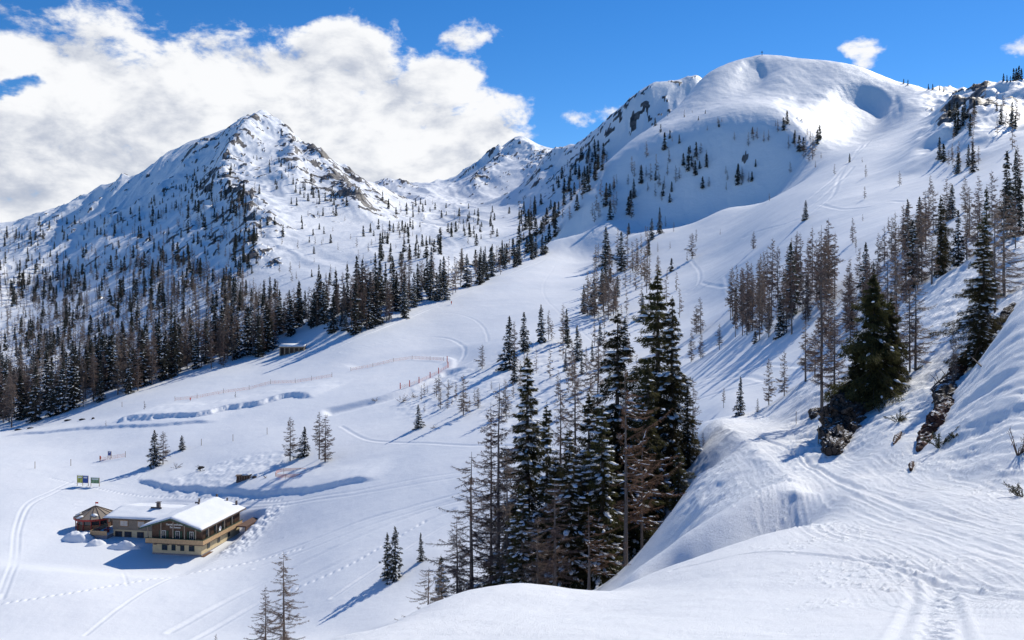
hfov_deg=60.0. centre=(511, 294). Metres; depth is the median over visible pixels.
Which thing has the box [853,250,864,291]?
larch tree
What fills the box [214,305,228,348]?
spruce tree
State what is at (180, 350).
larch tree
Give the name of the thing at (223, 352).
larch tree
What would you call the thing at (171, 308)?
spruce tree
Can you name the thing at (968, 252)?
larch tree
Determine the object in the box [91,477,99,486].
information board
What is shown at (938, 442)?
bush
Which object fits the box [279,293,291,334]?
larch tree
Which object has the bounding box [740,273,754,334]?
larch tree
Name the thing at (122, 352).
larch tree
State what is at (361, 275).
larch tree
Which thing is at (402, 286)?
spruce tree
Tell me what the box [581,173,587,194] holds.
spruce tree
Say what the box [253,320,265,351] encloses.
larch tree
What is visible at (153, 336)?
larch tree
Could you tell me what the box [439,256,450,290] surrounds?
spruce tree
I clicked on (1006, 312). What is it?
rock outcrop
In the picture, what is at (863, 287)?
larch tree
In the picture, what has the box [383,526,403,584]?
spruce tree
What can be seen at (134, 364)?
spruce tree
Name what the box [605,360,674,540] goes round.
spruce tree
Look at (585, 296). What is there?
larch tree
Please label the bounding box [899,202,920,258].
larch tree
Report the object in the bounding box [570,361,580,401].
larch tree
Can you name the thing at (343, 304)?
larch tree
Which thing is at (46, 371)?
spruce tree
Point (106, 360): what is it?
spruce tree
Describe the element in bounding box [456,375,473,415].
larch tree
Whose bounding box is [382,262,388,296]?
spruce tree
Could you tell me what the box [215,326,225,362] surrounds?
larch tree
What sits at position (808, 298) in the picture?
larch tree
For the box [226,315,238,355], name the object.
spruce tree
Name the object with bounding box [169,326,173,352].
spruce tree
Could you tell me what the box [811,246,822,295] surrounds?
larch tree
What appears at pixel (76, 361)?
spruce tree
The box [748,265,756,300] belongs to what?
larch tree
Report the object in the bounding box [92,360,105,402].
spruce tree
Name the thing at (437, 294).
spruce tree
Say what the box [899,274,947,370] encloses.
larch tree
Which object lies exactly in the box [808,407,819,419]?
rock outcrop
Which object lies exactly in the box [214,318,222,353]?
larch tree
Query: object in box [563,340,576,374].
larch tree
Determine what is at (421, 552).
spruce tree
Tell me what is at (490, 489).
larch tree
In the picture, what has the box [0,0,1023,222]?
sky
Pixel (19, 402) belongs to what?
spruce tree
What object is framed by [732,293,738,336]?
larch tree
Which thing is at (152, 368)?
larch tree
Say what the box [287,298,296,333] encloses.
spruce tree
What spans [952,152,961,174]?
spruce tree
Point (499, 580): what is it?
spruce tree
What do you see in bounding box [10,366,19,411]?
larch tree
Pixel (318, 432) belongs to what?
larch tree
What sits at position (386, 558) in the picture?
spruce tree
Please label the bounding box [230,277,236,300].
spruce tree
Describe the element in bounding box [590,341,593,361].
spruce tree
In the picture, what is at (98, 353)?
spruce tree
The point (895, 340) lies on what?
spruce tree
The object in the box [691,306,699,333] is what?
larch tree
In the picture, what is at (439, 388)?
larch tree
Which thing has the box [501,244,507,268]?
spruce tree
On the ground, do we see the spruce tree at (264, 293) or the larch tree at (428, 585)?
the larch tree at (428, 585)
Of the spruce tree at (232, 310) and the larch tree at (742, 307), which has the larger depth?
the spruce tree at (232, 310)
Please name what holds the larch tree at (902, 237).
on the valley snowfield
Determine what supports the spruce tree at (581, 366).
on the valley snowfield
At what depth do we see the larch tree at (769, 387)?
92.87 m
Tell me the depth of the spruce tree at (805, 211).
355.00 m
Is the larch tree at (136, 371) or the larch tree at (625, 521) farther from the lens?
the larch tree at (136, 371)
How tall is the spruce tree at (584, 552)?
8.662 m
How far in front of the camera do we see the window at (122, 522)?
214.30 m
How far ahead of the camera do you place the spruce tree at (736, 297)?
254.91 m
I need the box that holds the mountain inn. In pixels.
[90,494,257,556]
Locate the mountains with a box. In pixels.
[0,55,1023,398]
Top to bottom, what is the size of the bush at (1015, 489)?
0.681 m
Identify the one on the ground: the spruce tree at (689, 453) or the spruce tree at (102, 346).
the spruce tree at (689, 453)
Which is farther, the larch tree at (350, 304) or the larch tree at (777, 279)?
the larch tree at (350, 304)
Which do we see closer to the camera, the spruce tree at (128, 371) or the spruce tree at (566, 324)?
the spruce tree at (566, 324)
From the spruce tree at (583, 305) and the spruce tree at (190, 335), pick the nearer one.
the spruce tree at (583, 305)
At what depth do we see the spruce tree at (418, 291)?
491.01 m
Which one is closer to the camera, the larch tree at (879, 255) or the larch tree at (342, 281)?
the larch tree at (879, 255)
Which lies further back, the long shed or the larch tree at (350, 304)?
the larch tree at (350, 304)
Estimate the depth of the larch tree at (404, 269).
480.25 m
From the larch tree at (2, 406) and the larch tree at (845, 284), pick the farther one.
the larch tree at (2, 406)
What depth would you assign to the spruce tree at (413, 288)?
477.27 m
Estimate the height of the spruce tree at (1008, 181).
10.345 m
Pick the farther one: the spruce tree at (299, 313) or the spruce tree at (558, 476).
the spruce tree at (299, 313)
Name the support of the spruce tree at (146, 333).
on the mountains
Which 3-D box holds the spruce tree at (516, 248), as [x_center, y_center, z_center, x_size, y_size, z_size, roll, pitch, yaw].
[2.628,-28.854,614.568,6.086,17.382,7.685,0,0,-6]
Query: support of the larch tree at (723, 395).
on the valley snowfield
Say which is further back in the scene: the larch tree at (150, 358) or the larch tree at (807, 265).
the larch tree at (150, 358)
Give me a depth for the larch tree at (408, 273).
534.08 m
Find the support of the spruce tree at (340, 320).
on the valley snowfield
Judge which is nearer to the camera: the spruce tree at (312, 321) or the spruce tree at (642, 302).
the spruce tree at (642, 302)
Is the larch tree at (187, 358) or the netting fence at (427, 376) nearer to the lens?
the netting fence at (427, 376)
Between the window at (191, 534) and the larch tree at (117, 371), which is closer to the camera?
the window at (191, 534)
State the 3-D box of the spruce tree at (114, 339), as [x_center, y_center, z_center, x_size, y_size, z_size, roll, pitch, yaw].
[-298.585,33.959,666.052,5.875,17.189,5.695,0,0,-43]
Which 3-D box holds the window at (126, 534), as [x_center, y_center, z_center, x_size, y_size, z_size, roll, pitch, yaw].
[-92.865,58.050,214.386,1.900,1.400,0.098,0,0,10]
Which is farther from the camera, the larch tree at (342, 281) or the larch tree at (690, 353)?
the larch tree at (342, 281)
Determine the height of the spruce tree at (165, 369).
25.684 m
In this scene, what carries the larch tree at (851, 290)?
on the valley snowfield
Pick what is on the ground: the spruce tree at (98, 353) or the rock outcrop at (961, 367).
the rock outcrop at (961, 367)
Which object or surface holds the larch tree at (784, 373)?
on the ground
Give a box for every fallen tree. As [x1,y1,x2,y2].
[930,369,948,386]
[959,347,981,366]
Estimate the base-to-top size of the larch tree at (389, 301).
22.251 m
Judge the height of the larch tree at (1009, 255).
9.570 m
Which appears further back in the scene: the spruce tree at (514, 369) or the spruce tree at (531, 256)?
the spruce tree at (531, 256)
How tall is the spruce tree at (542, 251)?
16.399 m
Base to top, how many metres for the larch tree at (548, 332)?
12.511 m
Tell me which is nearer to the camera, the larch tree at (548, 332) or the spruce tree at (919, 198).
the spruce tree at (919, 198)
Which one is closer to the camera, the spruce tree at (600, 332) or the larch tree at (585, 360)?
the larch tree at (585, 360)
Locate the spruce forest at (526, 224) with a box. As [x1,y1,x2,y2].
[0,66,1022,381]
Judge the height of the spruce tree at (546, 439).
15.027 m
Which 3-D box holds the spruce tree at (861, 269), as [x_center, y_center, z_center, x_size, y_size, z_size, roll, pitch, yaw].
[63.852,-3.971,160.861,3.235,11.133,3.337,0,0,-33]
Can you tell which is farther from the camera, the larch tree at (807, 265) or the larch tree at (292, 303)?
the larch tree at (292, 303)
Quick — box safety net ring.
[275,468,304,478]
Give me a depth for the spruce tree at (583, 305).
400.62 m
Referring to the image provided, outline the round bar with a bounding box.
[73,502,112,530]
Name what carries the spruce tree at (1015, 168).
on the valley snowfield
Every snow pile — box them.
[61,531,95,542]
[86,539,106,546]
[107,540,140,549]
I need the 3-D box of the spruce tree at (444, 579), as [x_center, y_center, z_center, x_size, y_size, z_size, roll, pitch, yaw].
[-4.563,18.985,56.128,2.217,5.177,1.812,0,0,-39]
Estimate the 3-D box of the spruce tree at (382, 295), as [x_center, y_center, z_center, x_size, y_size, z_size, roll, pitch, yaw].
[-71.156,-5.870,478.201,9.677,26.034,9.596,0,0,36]
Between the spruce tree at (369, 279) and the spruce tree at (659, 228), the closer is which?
the spruce tree at (369, 279)
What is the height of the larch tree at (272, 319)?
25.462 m
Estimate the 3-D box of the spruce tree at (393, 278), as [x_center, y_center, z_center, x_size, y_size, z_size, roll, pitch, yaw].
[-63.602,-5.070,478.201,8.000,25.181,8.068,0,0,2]
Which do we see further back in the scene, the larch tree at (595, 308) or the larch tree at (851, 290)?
the larch tree at (595, 308)
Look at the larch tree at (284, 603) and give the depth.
117.80 m
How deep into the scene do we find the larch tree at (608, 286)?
369.88 m
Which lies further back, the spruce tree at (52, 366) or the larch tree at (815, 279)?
the spruce tree at (52, 366)
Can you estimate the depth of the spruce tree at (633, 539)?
65.64 m
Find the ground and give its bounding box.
[328,211,1023,639]
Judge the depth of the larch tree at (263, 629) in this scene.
120.88 m
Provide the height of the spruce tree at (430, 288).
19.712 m
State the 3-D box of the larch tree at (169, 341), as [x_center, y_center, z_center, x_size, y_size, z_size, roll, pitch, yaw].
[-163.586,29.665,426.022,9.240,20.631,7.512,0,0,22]
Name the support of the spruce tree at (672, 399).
on the ground
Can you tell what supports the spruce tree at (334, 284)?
on the valley snowfield
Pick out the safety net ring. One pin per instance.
(285, 476)
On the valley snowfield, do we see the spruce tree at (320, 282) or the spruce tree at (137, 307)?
the spruce tree at (320, 282)
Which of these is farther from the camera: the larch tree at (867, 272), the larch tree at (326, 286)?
the larch tree at (326, 286)
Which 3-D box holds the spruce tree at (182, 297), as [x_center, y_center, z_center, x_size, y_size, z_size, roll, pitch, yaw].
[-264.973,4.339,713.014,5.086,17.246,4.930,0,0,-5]
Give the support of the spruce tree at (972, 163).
on the valley snowfield
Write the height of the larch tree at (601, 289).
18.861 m
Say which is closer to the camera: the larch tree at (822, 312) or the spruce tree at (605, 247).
the larch tree at (822, 312)
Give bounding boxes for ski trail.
[692,415,1023,618]
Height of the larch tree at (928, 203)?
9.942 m
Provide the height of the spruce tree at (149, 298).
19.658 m
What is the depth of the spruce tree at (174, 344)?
426.43 m
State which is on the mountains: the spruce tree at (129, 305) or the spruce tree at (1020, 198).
the spruce tree at (129, 305)
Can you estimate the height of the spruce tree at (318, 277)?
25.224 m
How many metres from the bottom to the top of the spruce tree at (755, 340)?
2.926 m
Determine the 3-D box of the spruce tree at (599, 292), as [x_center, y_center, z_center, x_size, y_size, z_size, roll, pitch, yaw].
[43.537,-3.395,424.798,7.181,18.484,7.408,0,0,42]
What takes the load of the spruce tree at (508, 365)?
on the valley snowfield
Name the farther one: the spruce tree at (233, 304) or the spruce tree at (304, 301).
the spruce tree at (233, 304)
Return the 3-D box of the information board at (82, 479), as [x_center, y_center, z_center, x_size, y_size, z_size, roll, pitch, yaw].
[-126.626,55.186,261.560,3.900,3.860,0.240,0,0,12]
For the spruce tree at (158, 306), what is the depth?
758.72 m
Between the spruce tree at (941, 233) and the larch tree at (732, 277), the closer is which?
the spruce tree at (941, 233)
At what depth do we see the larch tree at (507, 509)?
59.97 m
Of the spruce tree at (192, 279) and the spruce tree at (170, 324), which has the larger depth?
the spruce tree at (192, 279)
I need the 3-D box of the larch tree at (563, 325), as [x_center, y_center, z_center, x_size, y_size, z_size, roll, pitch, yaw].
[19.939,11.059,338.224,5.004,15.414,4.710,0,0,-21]
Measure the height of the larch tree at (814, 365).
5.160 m
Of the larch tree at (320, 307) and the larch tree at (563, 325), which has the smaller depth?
the larch tree at (563, 325)
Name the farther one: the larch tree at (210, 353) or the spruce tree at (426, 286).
the spruce tree at (426, 286)
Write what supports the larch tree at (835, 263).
on the valley snowfield
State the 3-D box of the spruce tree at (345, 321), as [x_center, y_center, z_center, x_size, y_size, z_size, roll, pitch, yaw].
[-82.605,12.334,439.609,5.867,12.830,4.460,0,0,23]
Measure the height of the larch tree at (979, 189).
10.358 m
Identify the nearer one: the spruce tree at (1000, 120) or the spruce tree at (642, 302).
the spruce tree at (642, 302)
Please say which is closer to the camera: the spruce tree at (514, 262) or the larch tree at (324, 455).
the larch tree at (324, 455)
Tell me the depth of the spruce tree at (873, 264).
144.94 m
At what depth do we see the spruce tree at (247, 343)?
444.41 m
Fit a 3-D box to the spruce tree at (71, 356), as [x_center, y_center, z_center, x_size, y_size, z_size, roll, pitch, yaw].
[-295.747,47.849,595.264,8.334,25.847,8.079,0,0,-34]
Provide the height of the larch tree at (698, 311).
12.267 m
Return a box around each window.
[115,531,121,536]
[120,520,127,526]
[124,531,131,536]
[137,521,144,526]
[137,532,143,537]
[162,530,165,537]
[176,531,179,538]
[189,532,193,539]
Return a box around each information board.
[77,475,88,485]
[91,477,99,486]
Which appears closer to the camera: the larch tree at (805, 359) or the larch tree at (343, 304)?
the larch tree at (805, 359)
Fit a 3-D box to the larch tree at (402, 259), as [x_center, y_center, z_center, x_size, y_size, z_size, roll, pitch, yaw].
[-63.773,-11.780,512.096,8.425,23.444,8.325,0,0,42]
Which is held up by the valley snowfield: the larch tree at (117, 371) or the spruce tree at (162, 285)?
the larch tree at (117, 371)
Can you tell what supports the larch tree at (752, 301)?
on the valley snowfield
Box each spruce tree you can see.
[0,351,4,368]
[0,362,14,415]
[12,368,28,420]
[16,342,24,364]
[22,365,44,422]
[27,319,31,337]
[29,349,36,369]
[29,356,33,373]
[37,335,41,355]
[39,353,54,409]
[40,341,48,364]
[40,357,56,406]
[42,330,48,350]
[45,371,58,416]
[47,331,52,352]
[48,362,69,416]
[49,332,56,354]
[56,326,60,346]
[63,352,70,388]
[64,356,83,409]
[66,345,83,403]
[68,346,74,368]
[76,341,80,363]
[81,344,91,387]
[82,340,95,378]
[90,341,101,388]
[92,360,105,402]
[96,335,107,379]
[101,334,121,392]
[104,350,110,386]
[112,329,115,347]
[118,325,130,377]
[123,352,134,393]
[127,293,132,311]
[130,348,139,387]
[131,289,135,307]
[132,330,151,386]
[132,334,139,371]
[134,297,139,317]
[143,324,150,356]
[147,429,161,468]
[148,289,151,308]
[150,318,166,368]
[154,289,160,309]
[154,322,162,346]
[154,330,173,380]
[159,281,165,301]
[166,319,181,374]
[168,299,174,317]
[168,314,172,335]
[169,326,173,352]
[171,352,177,376]
[177,326,184,366]
[178,435,185,451]
[180,290,185,309]
[181,299,184,320]
[185,323,196,361]
[189,332,202,369]
[190,268,194,288]
[200,321,213,364]
[203,308,209,334]
[208,306,222,354]
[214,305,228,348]
[223,277,227,301]
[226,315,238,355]
[228,300,234,324]
[229,293,234,312]
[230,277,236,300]
[231,336,237,359]
[233,285,236,305]
[233,327,240,358]
[234,308,242,340]
[239,307,254,358]
[248,302,255,336]
[252,313,265,356]
[255,303,260,331]
[258,281,266,303]
[259,303,273,352]
[264,309,277,350]
[267,278,272,297]
[273,290,284,335]
[280,302,286,330]
[284,301,296,336]
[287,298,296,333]
[293,426,309,458]
[294,282,305,328]
[302,291,307,318]
[307,287,318,328]
[312,273,319,313]
[315,273,327,317]
[316,282,330,324]
[324,295,339,333]
[328,271,340,313]
[338,305,343,326]
[341,307,348,330]
[344,280,351,311]
[346,282,365,334]
[351,256,361,293]
[352,270,361,294]
[359,259,366,294]
[362,288,376,328]
[366,273,374,303]
[369,300,376,325]
[370,278,385,324]
[371,259,382,286]
[372,260,385,304]
[379,532,392,580]
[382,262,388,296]
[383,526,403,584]
[388,262,400,304]
[390,271,400,311]
[398,284,410,318]
[399,274,410,312]
[407,276,413,298]
[410,272,418,307]
[412,405,425,429]
[415,263,424,300]
[416,533,426,561]
[422,257,432,292]
[425,267,434,299]
[428,247,435,280]
[430,557,451,601]
[433,273,441,300]
[437,260,442,281]
[438,273,442,298]
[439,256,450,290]
[441,272,450,300]
[458,352,551,590]
[461,253,474,287]
[474,253,484,284]
[480,253,486,273]
[481,264,484,282]
[483,515,520,586]
[488,247,498,276]
[495,316,517,370]
[497,242,506,264]
[500,464,577,586]
[500,479,536,584]
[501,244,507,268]
[508,350,519,383]
[512,240,519,263]
[512,246,517,266]
[516,312,531,352]
[517,240,522,264]
[528,236,534,259]
[529,401,562,583]
[529,427,599,589]
[533,235,538,256]
[536,304,546,343]
[539,234,546,254]
[542,481,595,584]
[558,405,628,589]
[562,350,567,371]
[564,309,571,343]
[568,391,622,564]
[571,309,667,556]
[572,325,585,361]
[578,352,585,374]
[579,266,685,534]
[579,285,586,313]
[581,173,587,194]
[586,280,597,315]
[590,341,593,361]
[592,161,597,180]
[596,269,607,301]
[597,227,614,266]
[597,322,603,345]
[598,257,608,291]
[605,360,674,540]
[610,446,663,561]
[614,232,627,271]
[616,276,620,296]
[620,317,634,357]
[624,296,702,505]
[630,178,636,198]
[638,293,644,317]
[648,219,654,239]
[656,208,662,233]
[666,446,696,510]
[668,258,673,271]
[673,386,701,471]
[731,287,739,321]
[732,377,745,416]
[751,331,758,343]
[773,295,787,339]
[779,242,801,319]
[794,246,805,287]
[801,202,808,220]
[822,271,910,412]
[841,337,874,394]
[855,242,870,301]
[866,262,875,298]
[879,295,912,384]
[898,199,911,251]
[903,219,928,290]
[913,197,926,241]
[928,226,1005,365]
[932,195,955,278]
[935,137,942,159]
[945,184,957,220]
[950,100,956,118]
[950,210,965,267]
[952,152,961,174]
[960,99,968,119]
[963,303,992,367]
[965,144,970,167]
[968,143,978,173]
[968,184,1001,304]
[997,104,1004,124]
[997,150,1022,231]
[999,191,1016,239]
[1007,101,1015,126]
[1011,149,1023,203]
[1011,177,1023,237]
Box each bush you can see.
[883,408,908,421]
[920,425,959,448]
[1002,482,1022,496]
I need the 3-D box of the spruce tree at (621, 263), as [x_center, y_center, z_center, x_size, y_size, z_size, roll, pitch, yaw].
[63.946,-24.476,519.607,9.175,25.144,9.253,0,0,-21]
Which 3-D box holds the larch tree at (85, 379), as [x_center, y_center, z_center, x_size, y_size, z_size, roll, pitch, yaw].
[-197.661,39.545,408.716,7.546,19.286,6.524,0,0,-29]
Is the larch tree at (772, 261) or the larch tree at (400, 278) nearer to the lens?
the larch tree at (772, 261)
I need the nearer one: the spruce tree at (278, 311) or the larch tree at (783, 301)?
the larch tree at (783, 301)
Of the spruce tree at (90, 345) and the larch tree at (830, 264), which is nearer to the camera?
the larch tree at (830, 264)
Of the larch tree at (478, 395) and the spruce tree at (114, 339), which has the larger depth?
the spruce tree at (114, 339)
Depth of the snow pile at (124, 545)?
205.29 m
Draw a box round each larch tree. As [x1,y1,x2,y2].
[0,372,14,414]
[0,378,15,422]
[0,382,8,422]
[4,375,19,427]
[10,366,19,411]
[12,360,19,400]
[16,360,30,396]
[19,379,28,414]
[20,365,32,406]
[30,361,41,391]
[34,384,42,417]
[43,368,54,400]
[54,359,69,400]
[54,367,61,397]
[76,356,87,391]
[77,350,83,370]
[78,360,91,396]
[86,356,108,401]
[87,346,97,381]
[89,356,98,392]
[97,352,108,390]
[110,343,125,394]
[113,333,125,380]
[116,337,125,379]
[119,346,136,391]
[126,329,136,365]
[130,333,136,353]
[131,348,142,390]
[145,342,153,380]
[146,337,161,384]
[150,325,158,366]
[155,431,170,463]
[164,336,178,373]
[177,334,186,366]
[178,312,189,347]
[179,326,192,368]
[187,316,199,349]
[193,313,206,357]
[199,321,207,366]
[205,325,216,367]
[212,313,228,360]
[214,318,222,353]
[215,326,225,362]
[217,332,226,366]
[220,314,233,358]
[228,325,237,360]
[232,315,240,339]
[243,588,275,639]
[249,312,256,355]
[253,314,265,349]
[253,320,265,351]
[255,554,308,639]
[265,299,278,340]
[271,295,282,324]
[271,310,281,342]
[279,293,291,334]
[283,418,300,460]
[286,288,297,323]
[303,287,312,325]
[308,284,318,318]
[311,412,324,457]
[315,284,327,320]
[315,413,334,461]
[324,274,330,312]
[334,284,340,322]
[338,272,346,315]
[341,286,347,325]
[347,277,359,307]
[347,288,353,326]
[348,267,357,286]
[348,275,362,316]
[358,269,368,305]
[359,292,367,328]
[361,283,366,314]
[364,267,371,291]
[364,272,378,310]
[382,280,395,319]
[382,281,393,321]
[394,569,440,620]
[396,255,406,289]
[398,262,403,289]
[400,262,411,299]
[406,252,412,277]
[420,452,505,596]
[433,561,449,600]
[437,375,441,390]
[443,516,478,595]
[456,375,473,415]
[463,410,505,579]
[465,383,537,584]
[473,346,485,368]
[474,388,480,405]
[480,449,535,582]
[496,517,559,584]
[498,381,511,415]
[510,322,517,352]
[523,483,586,585]
[546,310,553,339]
[550,349,607,484]
[550,383,583,507]
[553,372,591,508]
[558,307,568,340]
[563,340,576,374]
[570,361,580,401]
[578,505,629,589]
[580,276,589,314]
[584,347,588,371]
[586,278,600,316]
[592,341,603,382]
[599,273,609,304]
[603,279,618,318]
[604,266,611,298]
[609,272,619,309]
[609,279,618,315]
[609,370,686,567]
[609,430,663,549]
[642,259,650,292]
[685,233,695,257]
[687,330,696,361]
[688,378,701,433]
[691,297,705,333]
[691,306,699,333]
[697,335,705,357]
[716,325,723,349]
[722,387,725,407]
[724,268,737,314]
[727,275,734,319]
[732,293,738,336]
[733,265,739,313]
[736,284,745,335]
[737,269,746,303]
[738,270,748,318]
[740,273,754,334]
[743,272,755,328]
[744,261,753,300]
[746,275,760,330]
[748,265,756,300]
[748,286,763,339]
[750,233,756,248]
[753,262,763,306]
[754,260,764,309]
[756,254,763,282]
[756,277,768,328]
[761,251,766,283]
[761,251,770,293]
[762,269,766,298]
[763,239,779,285]
[763,359,776,405]
[764,263,776,315]
[764,294,771,333]
[765,290,772,329]
[765,297,774,337]
[766,247,783,302]
[773,350,788,395]
[776,268,793,328]
[780,266,785,306]
[782,245,792,304]
[784,259,799,333]
[792,235,801,287]
[793,234,806,289]
[796,321,816,381]
[798,264,811,322]
[798,277,803,312]
[803,241,811,285]
[803,332,819,374]
[804,228,815,288]
[804,231,846,411]
[804,261,814,320]
[809,241,819,297]
[810,240,827,300]
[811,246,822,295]
[815,308,855,394]
[816,237,837,303]
[816,290,826,337]
[822,219,842,284]
[822,230,837,297]
[823,297,835,345]
[823,307,837,351]
[827,234,838,297]
[828,286,834,314]
[839,268,854,316]
[840,294,850,331]
[842,275,856,322]
[843,259,856,302]
[843,287,859,340]
[850,217,855,242]
[851,291,859,333]
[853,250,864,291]
[861,254,868,294]
[862,257,872,293]
[862,264,872,294]
[873,235,884,272]
[875,262,886,309]
[876,248,920,378]
[878,228,888,265]
[881,253,907,342]
[885,260,902,304]
[887,218,897,256]
[888,232,902,292]
[891,213,900,255]
[897,246,917,303]
[898,205,906,244]
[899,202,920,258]
[899,217,905,255]
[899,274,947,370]
[900,279,926,371]
[912,239,922,289]
[913,226,931,282]
[915,192,933,247]
[915,204,922,244]
[916,204,928,250]
[920,233,940,284]
[924,188,933,226]
[927,177,933,193]
[928,189,941,228]
[941,179,949,220]
[949,321,959,381]
[952,337,958,373]
[959,176,968,210]
[959,208,976,259]
[961,187,976,233]
[967,201,981,251]
[972,176,985,231]
[979,205,1010,312]
[987,172,1000,223]
[987,187,1023,295]
[1009,197,1020,247]
[1014,147,1023,187]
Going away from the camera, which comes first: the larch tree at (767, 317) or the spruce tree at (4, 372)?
the larch tree at (767, 317)
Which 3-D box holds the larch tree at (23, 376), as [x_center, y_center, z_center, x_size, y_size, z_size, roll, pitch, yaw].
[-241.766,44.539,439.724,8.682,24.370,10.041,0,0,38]
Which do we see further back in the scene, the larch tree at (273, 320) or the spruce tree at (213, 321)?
the spruce tree at (213, 321)
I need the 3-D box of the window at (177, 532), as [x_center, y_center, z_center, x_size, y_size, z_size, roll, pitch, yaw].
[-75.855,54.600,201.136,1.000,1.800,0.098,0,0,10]
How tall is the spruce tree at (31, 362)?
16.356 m
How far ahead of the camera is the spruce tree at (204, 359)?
439.96 m
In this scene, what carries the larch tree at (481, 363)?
on the valley snowfield
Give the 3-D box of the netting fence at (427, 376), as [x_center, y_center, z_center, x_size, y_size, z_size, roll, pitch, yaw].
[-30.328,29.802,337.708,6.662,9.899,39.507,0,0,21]
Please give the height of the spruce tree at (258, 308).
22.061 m
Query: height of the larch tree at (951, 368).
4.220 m
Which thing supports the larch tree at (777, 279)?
on the valley snowfield
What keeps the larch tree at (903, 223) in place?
on the valley snowfield
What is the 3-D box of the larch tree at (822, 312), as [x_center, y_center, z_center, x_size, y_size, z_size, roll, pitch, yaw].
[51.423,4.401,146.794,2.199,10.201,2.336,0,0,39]
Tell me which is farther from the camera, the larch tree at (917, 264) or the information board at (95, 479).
the information board at (95, 479)
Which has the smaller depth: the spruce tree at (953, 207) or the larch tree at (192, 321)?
the spruce tree at (953, 207)
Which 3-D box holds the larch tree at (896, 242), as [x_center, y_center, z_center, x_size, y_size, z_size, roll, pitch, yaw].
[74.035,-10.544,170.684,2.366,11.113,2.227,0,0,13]
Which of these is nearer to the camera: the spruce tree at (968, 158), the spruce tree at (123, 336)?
the spruce tree at (968, 158)
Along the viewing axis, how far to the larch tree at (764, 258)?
265.79 m
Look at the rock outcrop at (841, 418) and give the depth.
53.15 m
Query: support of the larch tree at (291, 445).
on the valley snowfield
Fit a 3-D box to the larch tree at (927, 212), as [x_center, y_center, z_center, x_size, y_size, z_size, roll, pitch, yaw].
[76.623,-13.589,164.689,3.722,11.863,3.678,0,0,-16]
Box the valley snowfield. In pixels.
[0,104,1023,639]
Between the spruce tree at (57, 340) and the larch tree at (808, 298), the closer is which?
the larch tree at (808, 298)
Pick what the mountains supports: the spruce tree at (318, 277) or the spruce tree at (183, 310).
the spruce tree at (183, 310)
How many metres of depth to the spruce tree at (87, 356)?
438.16 m
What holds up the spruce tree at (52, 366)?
on the valley snowfield
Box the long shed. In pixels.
[279,343,306,355]
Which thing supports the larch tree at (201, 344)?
on the valley snowfield
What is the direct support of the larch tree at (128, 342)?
on the valley snowfield
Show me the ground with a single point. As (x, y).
(698, 567)
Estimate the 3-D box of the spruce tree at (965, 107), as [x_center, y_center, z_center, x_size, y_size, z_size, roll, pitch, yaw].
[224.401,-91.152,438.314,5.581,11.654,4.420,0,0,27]
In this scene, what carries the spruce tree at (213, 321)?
on the valley snowfield
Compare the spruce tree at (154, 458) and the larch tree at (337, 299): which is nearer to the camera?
the spruce tree at (154, 458)
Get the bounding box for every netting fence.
[175,374,330,399]
[359,356,441,368]
[400,356,447,388]
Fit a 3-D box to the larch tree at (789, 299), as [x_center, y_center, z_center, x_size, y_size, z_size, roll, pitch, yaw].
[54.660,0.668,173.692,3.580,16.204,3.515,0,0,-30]
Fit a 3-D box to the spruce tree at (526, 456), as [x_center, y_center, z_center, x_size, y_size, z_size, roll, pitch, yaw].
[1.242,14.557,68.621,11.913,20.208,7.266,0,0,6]
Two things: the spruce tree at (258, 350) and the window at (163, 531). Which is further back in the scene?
the spruce tree at (258, 350)
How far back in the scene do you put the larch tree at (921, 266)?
134.06 m
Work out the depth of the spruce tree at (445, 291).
493.83 m
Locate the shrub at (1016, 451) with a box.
[1009,428,1023,455]
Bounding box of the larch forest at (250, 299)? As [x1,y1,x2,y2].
[0,89,1020,420]
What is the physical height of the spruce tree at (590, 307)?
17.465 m
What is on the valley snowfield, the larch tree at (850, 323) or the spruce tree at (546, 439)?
the larch tree at (850, 323)
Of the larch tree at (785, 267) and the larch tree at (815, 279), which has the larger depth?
the larch tree at (785, 267)
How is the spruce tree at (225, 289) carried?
on the mountains
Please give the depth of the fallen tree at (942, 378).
53.56 m
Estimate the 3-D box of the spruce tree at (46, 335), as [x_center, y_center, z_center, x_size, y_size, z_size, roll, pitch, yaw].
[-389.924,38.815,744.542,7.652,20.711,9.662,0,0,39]
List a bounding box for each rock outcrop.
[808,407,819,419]
[816,389,874,455]
[893,431,901,444]
[908,461,914,470]
[916,397,953,451]
[930,380,957,407]
[944,350,969,382]
[993,302,1015,335]
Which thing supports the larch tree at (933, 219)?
on the valley snowfield
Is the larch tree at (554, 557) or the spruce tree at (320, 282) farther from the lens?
the spruce tree at (320, 282)
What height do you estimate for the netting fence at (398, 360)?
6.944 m
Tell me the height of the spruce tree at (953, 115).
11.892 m
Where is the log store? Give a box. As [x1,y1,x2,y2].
[235,473,251,482]
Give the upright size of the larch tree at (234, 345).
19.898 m
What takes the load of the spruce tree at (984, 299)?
on the ground
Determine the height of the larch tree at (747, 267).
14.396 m
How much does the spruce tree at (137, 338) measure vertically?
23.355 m
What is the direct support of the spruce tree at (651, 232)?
on the valley snowfield
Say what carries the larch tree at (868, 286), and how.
on the valley snowfield
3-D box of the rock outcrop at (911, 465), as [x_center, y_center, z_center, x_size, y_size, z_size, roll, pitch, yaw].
[16.342,6.994,36.279,0.230,0.265,2.002,0,0,29]

